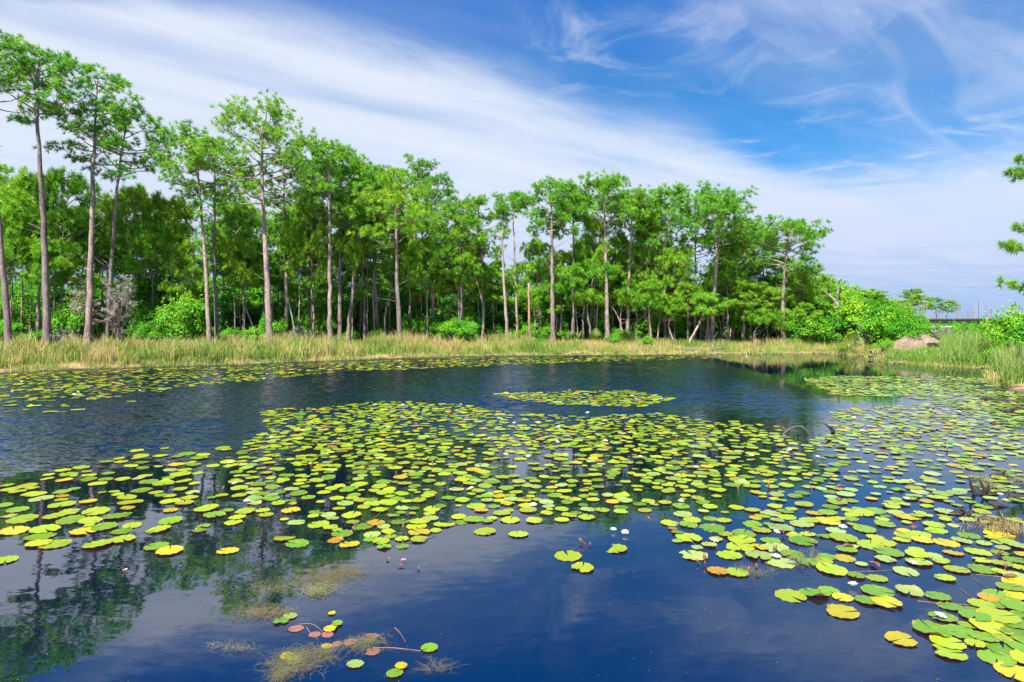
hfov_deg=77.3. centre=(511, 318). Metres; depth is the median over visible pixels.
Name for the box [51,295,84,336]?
shrub
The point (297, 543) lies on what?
lily pad
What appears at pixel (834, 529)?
lily pad
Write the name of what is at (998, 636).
lily pad
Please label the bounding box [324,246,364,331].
pine tree
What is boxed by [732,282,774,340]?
pine tree
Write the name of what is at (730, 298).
pine tree
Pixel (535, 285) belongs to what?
pine tree
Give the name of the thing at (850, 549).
lily pad
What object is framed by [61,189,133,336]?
pine tree
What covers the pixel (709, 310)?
pine tree
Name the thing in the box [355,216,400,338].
pine tree
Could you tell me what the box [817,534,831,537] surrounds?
lily pad
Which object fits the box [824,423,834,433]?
drowned branch
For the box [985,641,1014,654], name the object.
lily pad
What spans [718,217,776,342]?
pine tree
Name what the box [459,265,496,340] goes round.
pine tree
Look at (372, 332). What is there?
shrub
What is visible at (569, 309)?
pine tree
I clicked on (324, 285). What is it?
pine tree
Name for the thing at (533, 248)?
pine tree
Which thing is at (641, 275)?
pine tree
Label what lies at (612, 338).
shrub
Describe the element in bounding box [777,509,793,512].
lily pad
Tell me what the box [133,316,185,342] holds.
shrub
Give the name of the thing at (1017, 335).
shrub
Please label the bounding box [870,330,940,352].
earth mound
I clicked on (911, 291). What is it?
pine tree
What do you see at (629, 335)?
palmetto
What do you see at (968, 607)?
lily pad
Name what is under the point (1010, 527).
water weed
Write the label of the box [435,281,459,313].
pine tree
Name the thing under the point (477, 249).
pine tree
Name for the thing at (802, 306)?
pine tree
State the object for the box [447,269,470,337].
pine tree
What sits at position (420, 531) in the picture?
lily pad
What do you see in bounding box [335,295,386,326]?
broadleaf tree
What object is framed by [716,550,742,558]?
lily pad
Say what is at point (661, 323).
shrub
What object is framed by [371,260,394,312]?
pine tree
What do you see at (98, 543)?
lily pad
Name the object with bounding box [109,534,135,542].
lily pad
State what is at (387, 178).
pine tree
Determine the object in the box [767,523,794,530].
lily pad
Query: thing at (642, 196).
pine tree
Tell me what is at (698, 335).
shrub
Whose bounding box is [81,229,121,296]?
pine tree
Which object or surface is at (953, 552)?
lily pad
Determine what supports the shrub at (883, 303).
on the ground at (1018, 387)
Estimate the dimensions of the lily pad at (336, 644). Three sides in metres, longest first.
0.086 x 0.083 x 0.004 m
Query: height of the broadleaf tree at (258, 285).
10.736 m
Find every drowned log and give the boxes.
[979,397,1015,400]
[1003,407,1023,410]
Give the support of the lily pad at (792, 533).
on the pond
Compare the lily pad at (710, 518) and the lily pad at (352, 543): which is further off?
the lily pad at (710, 518)
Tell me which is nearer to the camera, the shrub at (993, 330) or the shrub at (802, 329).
the shrub at (993, 330)
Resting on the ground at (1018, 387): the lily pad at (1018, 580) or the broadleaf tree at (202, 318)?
the broadleaf tree at (202, 318)
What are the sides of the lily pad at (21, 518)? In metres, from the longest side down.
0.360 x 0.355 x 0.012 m
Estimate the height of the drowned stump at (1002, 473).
0.192 m
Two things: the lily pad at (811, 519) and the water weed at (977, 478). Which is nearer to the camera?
the lily pad at (811, 519)
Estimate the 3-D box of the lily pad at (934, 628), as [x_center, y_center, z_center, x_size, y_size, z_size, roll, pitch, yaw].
[3.487,2.566,5.318,0.277,0.044,0.274,2,4,-3]
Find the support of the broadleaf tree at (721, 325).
on the ground at (1018, 387)
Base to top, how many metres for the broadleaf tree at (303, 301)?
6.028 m
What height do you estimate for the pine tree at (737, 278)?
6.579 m
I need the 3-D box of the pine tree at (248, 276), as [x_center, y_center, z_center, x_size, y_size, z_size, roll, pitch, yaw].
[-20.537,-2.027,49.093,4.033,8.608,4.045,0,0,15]
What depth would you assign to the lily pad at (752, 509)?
8.65 m
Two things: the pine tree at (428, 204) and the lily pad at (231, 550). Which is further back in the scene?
the pine tree at (428, 204)
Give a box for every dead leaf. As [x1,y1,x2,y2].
[869,561,879,566]
[1004,573,1017,577]
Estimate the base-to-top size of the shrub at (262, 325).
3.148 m
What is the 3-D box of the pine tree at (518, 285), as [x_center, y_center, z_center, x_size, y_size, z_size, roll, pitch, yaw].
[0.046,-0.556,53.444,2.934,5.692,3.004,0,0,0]
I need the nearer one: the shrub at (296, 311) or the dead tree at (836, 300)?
the dead tree at (836, 300)
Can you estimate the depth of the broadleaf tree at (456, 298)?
59.65 m
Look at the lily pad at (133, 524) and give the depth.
7.99 m
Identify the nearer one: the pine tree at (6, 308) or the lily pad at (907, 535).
the lily pad at (907, 535)
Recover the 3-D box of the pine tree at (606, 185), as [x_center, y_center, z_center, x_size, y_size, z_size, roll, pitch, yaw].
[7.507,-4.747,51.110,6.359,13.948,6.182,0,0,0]
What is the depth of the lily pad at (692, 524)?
8.03 m
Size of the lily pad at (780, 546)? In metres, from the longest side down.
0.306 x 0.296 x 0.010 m
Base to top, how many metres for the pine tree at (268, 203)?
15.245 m
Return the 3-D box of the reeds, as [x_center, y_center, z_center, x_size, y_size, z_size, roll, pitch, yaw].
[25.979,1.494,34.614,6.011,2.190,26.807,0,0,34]
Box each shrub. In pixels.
[0,317,28,345]
[14,330,41,343]
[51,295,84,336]
[92,321,126,340]
[123,318,143,340]
[131,322,160,340]
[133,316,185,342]
[154,288,204,341]
[181,318,198,339]
[198,324,220,339]
[219,326,245,341]
[228,298,261,337]
[243,325,265,344]
[258,307,281,337]
[273,316,292,330]
[274,317,287,339]
[276,300,305,323]
[290,308,321,340]
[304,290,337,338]
[315,309,337,338]
[320,299,359,339]
[336,328,359,340]
[345,308,367,338]
[357,308,386,342]
[362,310,395,334]
[362,325,387,337]
[386,320,396,337]
[393,305,414,334]
[401,311,418,337]
[404,313,424,338]
[413,304,436,323]
[419,309,445,336]
[435,314,483,342]
[440,299,480,336]
[453,306,480,339]
[467,312,482,340]
[478,309,511,335]
[478,322,514,340]
[489,315,525,339]
[501,328,521,339]
[510,319,546,337]
[518,314,550,339]
[535,336,546,343]
[537,296,581,341]
[543,328,567,340]
[555,314,570,340]
[571,304,598,331]
[578,330,588,340]
[582,303,613,339]
[592,314,610,339]
[606,333,621,344]
[609,322,632,338]
[610,327,625,340]
[631,315,662,339]
[642,336,655,345]
[647,330,673,339]
[652,312,689,332]
[667,313,692,341]
[668,326,690,341]
[682,313,710,340]
[691,321,709,341]
[701,324,722,340]
[728,314,756,340]
[737,322,765,340]
[753,319,774,340]
[762,324,790,338]
[781,307,822,342]
[807,310,853,341]
[828,297,869,341]
[830,275,870,339]
[846,310,865,338]
[856,296,924,341]
[867,287,897,317]
[872,337,894,352]
[882,314,928,342]
[896,304,930,323]
[900,313,935,335]
[930,321,944,337]
[940,321,967,325]
[948,320,985,337]
[973,317,998,335]
[980,299,1023,348]
[980,344,1004,367]
[993,317,1023,353]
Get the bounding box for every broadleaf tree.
[0,277,42,338]
[0,283,42,330]
[0,295,29,342]
[14,269,78,329]
[26,304,64,327]
[51,290,101,342]
[70,265,119,340]
[96,300,137,343]
[98,254,162,313]
[126,294,166,324]
[134,298,172,324]
[138,263,189,313]
[162,282,212,319]
[182,308,211,339]
[189,277,245,324]
[197,277,216,335]
[202,292,220,326]
[209,275,257,331]
[211,287,261,334]
[223,296,283,337]
[224,269,274,301]
[233,249,273,300]
[254,291,289,336]
[258,271,318,311]
[284,276,327,313]
[310,290,354,338]
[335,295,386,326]
[343,273,393,308]
[348,290,386,313]
[368,293,396,321]
[369,260,406,319]
[387,277,430,320]
[391,294,450,321]
[418,288,464,320]
[440,290,480,318]
[445,304,509,337]
[457,291,514,335]
[499,297,533,335]
[518,287,563,321]
[577,279,631,328]
[610,306,643,328]
[614,277,641,326]
[630,275,657,318]
[637,274,685,331]
[682,279,717,320]
[708,276,731,328]
[715,319,724,337]
[791,283,840,340]
[806,287,859,341]
[827,294,870,327]
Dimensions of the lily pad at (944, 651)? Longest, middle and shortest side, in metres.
0.253 x 0.241 x 0.012 m
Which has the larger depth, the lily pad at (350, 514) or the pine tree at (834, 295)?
the pine tree at (834, 295)
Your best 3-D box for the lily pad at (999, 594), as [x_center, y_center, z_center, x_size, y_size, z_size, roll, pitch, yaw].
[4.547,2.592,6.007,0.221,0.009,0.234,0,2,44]
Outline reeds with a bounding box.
[931,325,1023,385]
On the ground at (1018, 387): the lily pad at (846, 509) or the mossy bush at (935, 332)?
the mossy bush at (935, 332)
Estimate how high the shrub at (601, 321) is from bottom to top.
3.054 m
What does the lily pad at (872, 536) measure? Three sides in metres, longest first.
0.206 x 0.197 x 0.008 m
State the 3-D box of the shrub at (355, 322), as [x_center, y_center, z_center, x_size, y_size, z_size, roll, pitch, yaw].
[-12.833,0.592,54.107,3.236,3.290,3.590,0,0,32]
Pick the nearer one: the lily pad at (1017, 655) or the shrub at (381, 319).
the lily pad at (1017, 655)
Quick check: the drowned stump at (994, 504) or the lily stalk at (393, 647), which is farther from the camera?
the drowned stump at (994, 504)
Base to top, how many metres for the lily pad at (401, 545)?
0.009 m
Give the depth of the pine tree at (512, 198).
52.93 m
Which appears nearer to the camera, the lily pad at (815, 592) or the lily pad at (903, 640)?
the lily pad at (903, 640)
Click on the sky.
(898, 124)
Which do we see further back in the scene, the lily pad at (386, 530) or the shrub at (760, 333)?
the shrub at (760, 333)
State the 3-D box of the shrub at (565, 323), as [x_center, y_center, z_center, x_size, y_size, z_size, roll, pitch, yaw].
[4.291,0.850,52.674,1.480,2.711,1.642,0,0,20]
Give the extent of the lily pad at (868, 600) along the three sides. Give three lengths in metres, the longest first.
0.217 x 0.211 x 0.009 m
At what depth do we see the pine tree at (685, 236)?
52.84 m
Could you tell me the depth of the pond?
7.62 m
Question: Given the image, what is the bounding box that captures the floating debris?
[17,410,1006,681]
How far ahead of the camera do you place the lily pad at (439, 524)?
8.04 m
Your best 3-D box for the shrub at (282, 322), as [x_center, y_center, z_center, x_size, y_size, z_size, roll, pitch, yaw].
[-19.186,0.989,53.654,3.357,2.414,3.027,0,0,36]
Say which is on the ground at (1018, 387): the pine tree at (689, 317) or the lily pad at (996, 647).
the pine tree at (689, 317)
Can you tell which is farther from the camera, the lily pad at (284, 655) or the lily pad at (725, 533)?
the lily pad at (725, 533)
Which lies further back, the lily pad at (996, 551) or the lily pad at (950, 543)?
the lily pad at (950, 543)
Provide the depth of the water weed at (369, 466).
11.09 m
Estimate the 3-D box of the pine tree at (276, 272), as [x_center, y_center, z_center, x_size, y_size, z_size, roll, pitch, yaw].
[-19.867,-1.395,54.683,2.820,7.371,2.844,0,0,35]
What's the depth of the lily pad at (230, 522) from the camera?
8.12 m
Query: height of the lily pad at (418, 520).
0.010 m
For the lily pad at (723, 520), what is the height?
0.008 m
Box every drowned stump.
[949,506,974,516]
[969,477,998,494]
[974,516,1000,521]
[983,501,1008,506]
[990,470,1007,475]
[1007,489,1023,498]
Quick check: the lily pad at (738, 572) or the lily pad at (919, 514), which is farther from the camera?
the lily pad at (919, 514)
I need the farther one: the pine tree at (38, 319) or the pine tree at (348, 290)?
the pine tree at (348, 290)
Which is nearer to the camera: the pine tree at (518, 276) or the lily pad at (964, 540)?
the lily pad at (964, 540)
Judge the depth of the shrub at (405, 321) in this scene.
51.39 m
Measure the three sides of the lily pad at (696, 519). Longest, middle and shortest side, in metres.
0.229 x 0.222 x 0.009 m
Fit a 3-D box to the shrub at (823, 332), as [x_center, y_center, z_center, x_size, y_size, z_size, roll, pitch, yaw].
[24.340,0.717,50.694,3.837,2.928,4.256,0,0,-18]
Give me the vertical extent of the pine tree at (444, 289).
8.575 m
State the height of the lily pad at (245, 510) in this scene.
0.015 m
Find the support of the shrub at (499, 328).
on the ground at (1018, 387)
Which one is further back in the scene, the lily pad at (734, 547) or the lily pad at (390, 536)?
the lily pad at (390, 536)
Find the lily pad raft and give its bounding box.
[0,356,1023,511]
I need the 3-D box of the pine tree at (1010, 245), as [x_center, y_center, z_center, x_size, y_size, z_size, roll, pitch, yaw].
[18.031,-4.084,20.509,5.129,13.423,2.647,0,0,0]
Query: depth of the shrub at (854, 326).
49.80 m
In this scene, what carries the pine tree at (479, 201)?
on the ground at (1018, 387)
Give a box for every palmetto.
[566,329,584,340]
[587,328,607,341]
[620,327,640,341]
[833,330,875,348]
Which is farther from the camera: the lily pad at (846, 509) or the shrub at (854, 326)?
the shrub at (854, 326)
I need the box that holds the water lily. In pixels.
[935,612,946,617]
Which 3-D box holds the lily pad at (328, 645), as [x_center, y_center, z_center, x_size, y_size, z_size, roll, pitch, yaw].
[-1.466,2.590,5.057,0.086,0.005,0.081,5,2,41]
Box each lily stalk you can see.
[373,647,419,650]
[920,601,969,604]
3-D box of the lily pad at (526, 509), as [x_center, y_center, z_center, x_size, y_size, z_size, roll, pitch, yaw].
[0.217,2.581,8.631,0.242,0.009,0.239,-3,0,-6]
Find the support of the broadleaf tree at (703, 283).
on the ground at (1018, 387)
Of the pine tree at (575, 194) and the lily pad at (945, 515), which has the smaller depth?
the lily pad at (945, 515)
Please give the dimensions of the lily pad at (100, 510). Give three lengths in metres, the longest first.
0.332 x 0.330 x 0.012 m
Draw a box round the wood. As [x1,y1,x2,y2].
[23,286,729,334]
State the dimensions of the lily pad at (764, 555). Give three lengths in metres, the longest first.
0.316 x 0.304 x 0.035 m
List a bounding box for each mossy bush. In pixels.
[49,327,81,345]
[63,275,104,343]
[96,266,141,341]
[286,326,313,338]
[857,322,883,342]
[929,324,967,339]
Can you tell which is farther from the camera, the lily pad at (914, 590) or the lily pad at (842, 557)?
the lily pad at (842, 557)
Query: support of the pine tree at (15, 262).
on the ground at (1018, 387)
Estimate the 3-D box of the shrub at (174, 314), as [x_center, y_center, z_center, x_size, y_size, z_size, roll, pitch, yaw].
[-23.804,-0.015,46.045,3.731,4.518,3.310,0,0,15]
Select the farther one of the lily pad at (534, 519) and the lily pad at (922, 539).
the lily pad at (534, 519)
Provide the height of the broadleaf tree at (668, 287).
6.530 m
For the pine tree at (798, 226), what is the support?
on the ground at (1018, 387)
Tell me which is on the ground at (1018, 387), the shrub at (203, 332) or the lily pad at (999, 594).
the shrub at (203, 332)
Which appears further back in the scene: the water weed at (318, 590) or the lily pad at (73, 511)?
the lily pad at (73, 511)
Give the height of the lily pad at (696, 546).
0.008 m
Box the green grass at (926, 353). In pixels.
[766,337,949,363]
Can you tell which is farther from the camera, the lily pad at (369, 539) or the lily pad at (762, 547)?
the lily pad at (369, 539)
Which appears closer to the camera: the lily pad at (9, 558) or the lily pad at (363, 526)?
the lily pad at (9, 558)
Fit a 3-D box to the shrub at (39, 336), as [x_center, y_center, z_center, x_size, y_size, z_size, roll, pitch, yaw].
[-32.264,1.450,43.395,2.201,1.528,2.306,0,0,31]
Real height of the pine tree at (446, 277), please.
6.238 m
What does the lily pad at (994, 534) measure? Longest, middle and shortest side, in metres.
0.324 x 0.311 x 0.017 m
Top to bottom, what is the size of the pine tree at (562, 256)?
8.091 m
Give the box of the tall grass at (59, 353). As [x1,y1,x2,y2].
[0,334,480,368]
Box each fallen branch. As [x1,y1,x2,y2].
[677,348,715,349]
[696,333,725,347]
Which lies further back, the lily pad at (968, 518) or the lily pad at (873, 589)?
the lily pad at (968, 518)
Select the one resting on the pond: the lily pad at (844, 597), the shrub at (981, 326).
the lily pad at (844, 597)
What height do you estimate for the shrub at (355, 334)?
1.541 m
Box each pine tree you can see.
[0,29,101,344]
[0,30,69,345]
[0,163,15,184]
[0,164,64,334]
[0,202,57,322]
[1,200,25,293]
[3,185,55,333]
[14,236,87,337]
[15,165,118,327]
[17,258,58,340]
[33,60,145,344]
[51,211,73,336]
[54,94,180,341]
[60,226,97,290]
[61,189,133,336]
[65,232,104,334]
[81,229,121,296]
[95,182,162,311]
[122,220,182,330]
[127,214,191,276]
[141,118,254,347]
[141,190,198,301]
[151,206,201,284]
[155,209,196,248]
[157,239,211,301]
[172,139,266,341]
[179,88,324,339]
[191,226,212,276]
[196,233,249,341]
[198,203,257,339]
[205,197,272,329]
[207,256,233,342]
[216,236,271,335]
[216,249,261,340]
[216,266,247,330]
[224,211,272,336]
[246,244,276,319]
[249,148,317,334]
[252,209,278,257]
[255,274,295,315]
[262,260,288,321]
[267,204,302,304]
[267,205,320,280]
[267,210,321,328]
[279,280,313,320]
[280,197,341,337]
[285,144,383,341]
[288,262,313,325]
[292,134,364,337]
[302,247,332,339]
[315,280,346,299]
[318,203,357,303]
[324,163,390,338]
[324,187,379,340]
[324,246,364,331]
[332,280,373,317]
[337,261,371,340]
[338,166,410,337]
[341,197,394,337]
[341,251,377,342]
[343,267,376,340]
[347,166,444,337]
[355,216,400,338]
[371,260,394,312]
[376,186,416,335]
[377,260,405,336]
[386,153,440,315]
[387,216,437,290]
[389,243,418,320]
[394,197,454,334]
[399,236,451,335]
[401,252,448,335]
[403,288,430,318]
[412,170,474,338]
[426,199,491,323]
[426,282,451,316]
[428,275,457,336]
[433,239,483,320]
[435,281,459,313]
[438,221,479,309]
[443,243,490,340]
[443,256,472,334]
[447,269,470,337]
[457,193,518,340]
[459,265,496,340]
[463,278,491,338]
[471,262,514,338]
[478,257,517,332]
[487,284,517,319]
[488,190,535,339]
[500,279,527,339]
[506,264,533,314]
[511,237,556,327]
[514,285,548,340]
[516,176,587,341]
[523,290,550,337]
[530,275,546,288]
[536,180,606,332]
[537,250,587,320]
[537,283,567,337]
[541,295,564,339]
[542,278,573,340]
[542,289,579,328]
[550,261,585,341]
[557,290,590,339]
[565,237,589,278]
[570,169,647,341]
[570,239,602,341]
[571,290,608,338]
[574,219,617,332]
[581,258,614,333]
[581,287,610,340]
[594,289,631,334]
[595,265,624,334]
[602,230,641,327]
[604,183,660,341]
[608,248,632,329]
[608,286,639,340]
[611,243,656,322]
[616,267,642,341]
[622,199,684,340]
[624,295,653,340]
[629,180,702,339]
[632,218,673,336]
[632,278,667,339]
[637,294,665,336]
[643,252,676,289]
[644,292,671,338]
[650,245,697,334]
[651,305,683,340]
[652,298,690,341]
[662,244,700,289]
[665,280,704,341]
[667,209,730,341]
[667,284,697,338]
[672,179,765,340]
[683,299,705,340]
[685,286,726,340]
[686,294,720,340]
[687,291,733,342]
[697,255,746,339]
[706,292,737,338]
[707,296,734,340]
[713,266,748,339]
[715,229,756,339]
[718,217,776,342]
[721,277,770,343]
[729,305,754,342]
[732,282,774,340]
[734,227,796,340]
[737,213,833,341]
[741,308,782,341]
[749,284,791,338]
[755,275,781,335]
[757,255,795,339]
[757,306,789,340]
[772,315,803,339]
[780,263,841,297]
[781,269,823,313]
[785,279,822,337]
[786,302,824,341]
[791,288,854,341]
[792,277,846,340]
[840,285,875,304]
[853,294,883,307]
[856,288,893,302]
[860,291,898,308]
[884,302,913,313]
[894,288,926,305]
[896,300,915,309]
[908,293,935,317]
[920,297,953,317]
[935,300,963,317]
[994,153,1023,295]
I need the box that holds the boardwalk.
[925,318,1006,325]
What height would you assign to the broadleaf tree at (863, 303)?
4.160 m
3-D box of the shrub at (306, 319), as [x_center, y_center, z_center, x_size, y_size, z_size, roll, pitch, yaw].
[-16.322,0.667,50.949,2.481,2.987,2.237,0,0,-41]
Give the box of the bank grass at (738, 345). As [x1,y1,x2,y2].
[479,337,810,353]
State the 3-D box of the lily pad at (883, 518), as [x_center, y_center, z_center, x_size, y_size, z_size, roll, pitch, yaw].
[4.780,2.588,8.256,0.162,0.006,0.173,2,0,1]
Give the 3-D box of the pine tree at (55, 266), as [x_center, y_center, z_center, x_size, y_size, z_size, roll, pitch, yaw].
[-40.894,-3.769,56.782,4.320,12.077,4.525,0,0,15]
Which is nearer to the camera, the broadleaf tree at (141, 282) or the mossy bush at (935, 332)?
the mossy bush at (935, 332)
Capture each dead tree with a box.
[241,296,252,329]
[288,299,295,326]
[384,300,388,333]
[499,230,509,340]
[527,283,531,337]
[689,313,704,340]
[820,282,841,340]
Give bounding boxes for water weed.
[289,579,344,601]
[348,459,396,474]
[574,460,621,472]
[785,545,824,572]
[942,509,1023,537]
[963,469,1023,489]
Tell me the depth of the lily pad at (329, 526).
7.94 m
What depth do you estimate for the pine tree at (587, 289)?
51.47 m
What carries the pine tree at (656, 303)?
on the ground at (1018, 387)
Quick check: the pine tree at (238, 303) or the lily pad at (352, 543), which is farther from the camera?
the pine tree at (238, 303)
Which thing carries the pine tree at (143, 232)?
on the ground at (1018, 387)
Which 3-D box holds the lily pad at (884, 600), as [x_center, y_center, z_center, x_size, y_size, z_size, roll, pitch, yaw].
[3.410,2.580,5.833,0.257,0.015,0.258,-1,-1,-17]
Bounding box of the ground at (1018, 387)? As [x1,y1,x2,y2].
[0,331,1023,392]
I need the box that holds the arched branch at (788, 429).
[778,424,808,433]
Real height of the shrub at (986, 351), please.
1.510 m
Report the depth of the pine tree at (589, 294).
50.40 m
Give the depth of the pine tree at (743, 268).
54.49 m
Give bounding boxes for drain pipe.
[927,342,939,347]
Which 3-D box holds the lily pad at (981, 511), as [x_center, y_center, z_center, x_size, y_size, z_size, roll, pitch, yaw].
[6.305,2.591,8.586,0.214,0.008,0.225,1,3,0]
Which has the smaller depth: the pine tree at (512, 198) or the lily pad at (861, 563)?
the lily pad at (861, 563)
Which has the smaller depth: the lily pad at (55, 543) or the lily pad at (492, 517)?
the lily pad at (55, 543)
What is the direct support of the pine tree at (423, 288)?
on the ground at (1018, 387)
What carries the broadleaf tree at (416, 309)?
on the ground at (1018, 387)
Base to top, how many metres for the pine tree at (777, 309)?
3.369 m
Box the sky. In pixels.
[0,0,1023,317]
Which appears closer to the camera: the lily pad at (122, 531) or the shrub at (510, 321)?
the lily pad at (122, 531)
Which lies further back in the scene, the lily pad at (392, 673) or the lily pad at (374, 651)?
the lily pad at (374, 651)
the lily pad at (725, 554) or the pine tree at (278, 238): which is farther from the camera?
the pine tree at (278, 238)
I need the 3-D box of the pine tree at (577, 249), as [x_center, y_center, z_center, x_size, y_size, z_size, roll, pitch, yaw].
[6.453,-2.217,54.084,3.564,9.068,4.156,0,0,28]
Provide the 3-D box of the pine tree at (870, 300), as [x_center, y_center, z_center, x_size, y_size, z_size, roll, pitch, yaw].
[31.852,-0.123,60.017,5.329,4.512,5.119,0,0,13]
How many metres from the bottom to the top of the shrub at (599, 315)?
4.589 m
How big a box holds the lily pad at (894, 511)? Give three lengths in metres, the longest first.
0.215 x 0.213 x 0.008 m
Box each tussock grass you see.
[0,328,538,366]
[482,336,902,359]
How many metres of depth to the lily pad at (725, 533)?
7.68 m
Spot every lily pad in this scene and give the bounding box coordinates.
[0,526,29,534]
[0,555,18,563]
[1,514,17,517]
[5,506,29,512]
[5,514,38,523]
[23,532,56,539]
[24,539,52,546]
[28,524,60,532]
[38,539,71,548]
[42,512,67,518]
[55,515,84,523]
[60,508,80,514]
[68,527,97,534]
[78,516,102,523]
[81,506,109,514]
[82,539,113,547]
[90,522,118,529]
[103,512,132,518]
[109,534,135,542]
[110,528,132,533]
[122,522,141,527]
[144,542,168,549]
[145,525,170,532]
[155,545,182,554]
[158,516,182,524]
[163,508,177,511]
[193,527,206,531]
[197,524,209,526]
[203,511,225,517]
[216,547,238,553]
[224,519,242,524]
[228,514,245,518]
[234,508,254,513]
[255,508,269,511]
[258,512,273,516]
[273,536,294,540]
[273,617,288,622]
[280,652,293,658]
[281,507,300,512]
[283,612,296,618]
[285,539,308,547]
[287,520,304,524]
[287,655,301,663]
[288,625,303,631]
[307,514,318,517]
[308,510,322,513]
[308,520,328,527]
[309,631,320,636]
[321,512,335,516]
[321,631,332,637]
[321,643,331,648]
[323,524,337,528]
[323,625,337,631]
[326,516,338,519]
[327,536,343,542]
[331,530,352,536]
[331,641,341,646]
[332,620,341,624]
[339,541,359,546]
[341,511,360,517]
[344,638,355,645]
[346,520,359,523]
[346,659,363,667]
[352,523,373,529]
[362,633,379,641]
[363,531,380,536]
[363,536,378,541]
[365,648,379,654]
[367,519,384,524]
[372,507,388,510]
[373,537,389,543]
[377,524,389,528]
[377,544,390,547]
[381,528,395,533]
[384,534,396,537]
[386,668,402,676]
[391,518,409,523]
[395,536,408,540]
[395,662,406,668]
[396,544,408,548]
[406,523,426,528]
[408,528,429,534]
[409,518,429,523]
[411,536,427,541]
[421,643,437,651]
[423,511,434,514]
[423,515,437,519]
[430,528,440,531]
[434,522,454,526]
[451,514,465,518]
[455,520,467,524]
[463,516,483,521]
[473,527,495,534]
[474,507,487,510]
[487,516,496,519]
[493,510,510,514]
[500,516,519,522]
[508,531,528,536]
[519,507,536,511]
[526,517,541,522]
[540,510,552,514]
[554,517,568,521]
[554,550,581,560]
[561,512,576,516]
[571,562,593,571]
[578,514,594,519]
[580,507,594,510]
[595,507,609,511]
[606,544,626,552]
[614,509,627,512]
[638,508,651,511]
[661,519,677,525]
[671,530,683,533]
[672,539,683,541]
[673,511,691,516]
[675,533,701,541]
[679,521,697,527]
[679,550,707,559]
[683,516,700,522]
[691,545,702,548]
[699,523,724,532]
[701,542,716,545]
[704,516,716,520]
[707,566,727,573]
[709,536,722,540]
[715,518,731,521]
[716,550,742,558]
[719,531,732,535]
[725,567,748,576]
[726,542,754,551]
[728,535,755,543]
[732,529,755,537]
[743,520,761,527]
[745,508,760,511]
[745,550,772,559]
[749,515,761,519]
[749,543,768,549]
[752,527,770,532]
[754,514,769,517]
[760,510,781,515]
[760,537,780,542]
[762,543,788,552]
[766,556,795,567]
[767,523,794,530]
[770,518,783,521]
[775,589,806,601]
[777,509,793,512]
[778,514,795,519]
[780,549,804,558]
[786,531,802,536]
[788,535,817,545]
[789,520,813,526]
[798,557,820,564]
[799,517,820,522]
[799,588,829,595]
[800,531,815,535]
[806,511,821,514]
[814,517,840,524]
[814,557,832,563]
[816,563,847,575]
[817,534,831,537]
[817,552,835,559]
[818,509,836,514]
[818,586,840,593]
[825,527,845,532]
[826,516,845,519]
[826,604,859,618]
[829,532,858,541]
[832,592,853,601]
[834,554,855,561]
[835,545,857,551]
[841,508,852,511]
[843,516,858,520]
[844,512,858,515]
[847,571,865,577]
[852,509,874,515]
[853,525,876,532]
[855,561,867,565]
[855,595,877,603]
[856,539,884,548]
[861,584,894,596]
[864,507,885,513]
[866,534,884,538]
[866,574,887,581]
[870,595,901,607]
[871,538,896,546]
[872,546,904,556]
[874,519,895,526]
[874,555,896,561]
[875,517,889,520]
[884,631,917,645]
[886,510,903,513]
[892,537,910,541]
[892,566,919,575]
[893,513,920,519]
[894,531,917,538]
[895,584,924,596]
[896,528,909,531]
[905,549,929,557]
[905,558,932,564]
[908,547,924,550]
[909,530,931,537]
[910,513,924,516]
[911,536,933,542]
[912,619,951,637]
[922,521,945,527]
[924,526,947,533]
[924,591,951,599]
[926,552,942,557]
[928,611,957,621]
[929,634,966,649]
[932,557,950,563]
[932,644,967,660]
[933,538,959,546]
[934,508,954,513]
[934,574,955,580]
[936,601,962,609]
[937,514,953,517]
[938,516,951,520]
[942,550,963,554]
[942,624,978,638]
[944,565,970,572]
[947,523,959,526]
[951,536,972,543]
[957,532,979,538]
[957,621,977,627]
[958,609,991,621]
[959,517,975,520]
[963,547,992,555]
[963,606,977,610]
[964,638,985,647]
[967,598,995,607]
[967,631,999,641]
[968,564,995,573]
[969,618,1013,634]
[971,557,991,562]
[972,508,991,513]
[975,540,992,544]
[976,607,1021,623]
[977,592,999,601]
[977,649,1016,666]
[982,589,1010,598]
[983,529,1015,538]
[984,535,998,539]
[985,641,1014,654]
[986,599,1006,608]
[990,559,1013,565]
[991,549,1008,555]
[991,568,1007,573]
[992,633,1012,640]
[993,661,1023,681]
[994,545,1010,549]
[995,582,1023,590]
[998,538,1015,543]
[999,615,1023,628]
[1000,598,1023,611]
[1000,626,1023,637]
[1001,577,1023,586]
[1002,571,1023,578]
[1003,556,1023,562]
[1003,590,1023,599]
[1003,636,1023,651]
[1007,542,1023,547]
[1009,610,1023,618]
[1009,649,1023,663]
[1012,564,1023,569]
[1014,551,1023,555]
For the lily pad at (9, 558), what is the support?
on the pond
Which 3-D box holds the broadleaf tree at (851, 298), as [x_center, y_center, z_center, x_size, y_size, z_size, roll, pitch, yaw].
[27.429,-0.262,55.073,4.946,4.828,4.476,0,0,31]
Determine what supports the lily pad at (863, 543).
on the pond
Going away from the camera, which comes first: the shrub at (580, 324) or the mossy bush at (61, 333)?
the mossy bush at (61, 333)
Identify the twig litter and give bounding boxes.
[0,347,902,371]
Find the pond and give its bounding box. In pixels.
[0,354,1023,681]

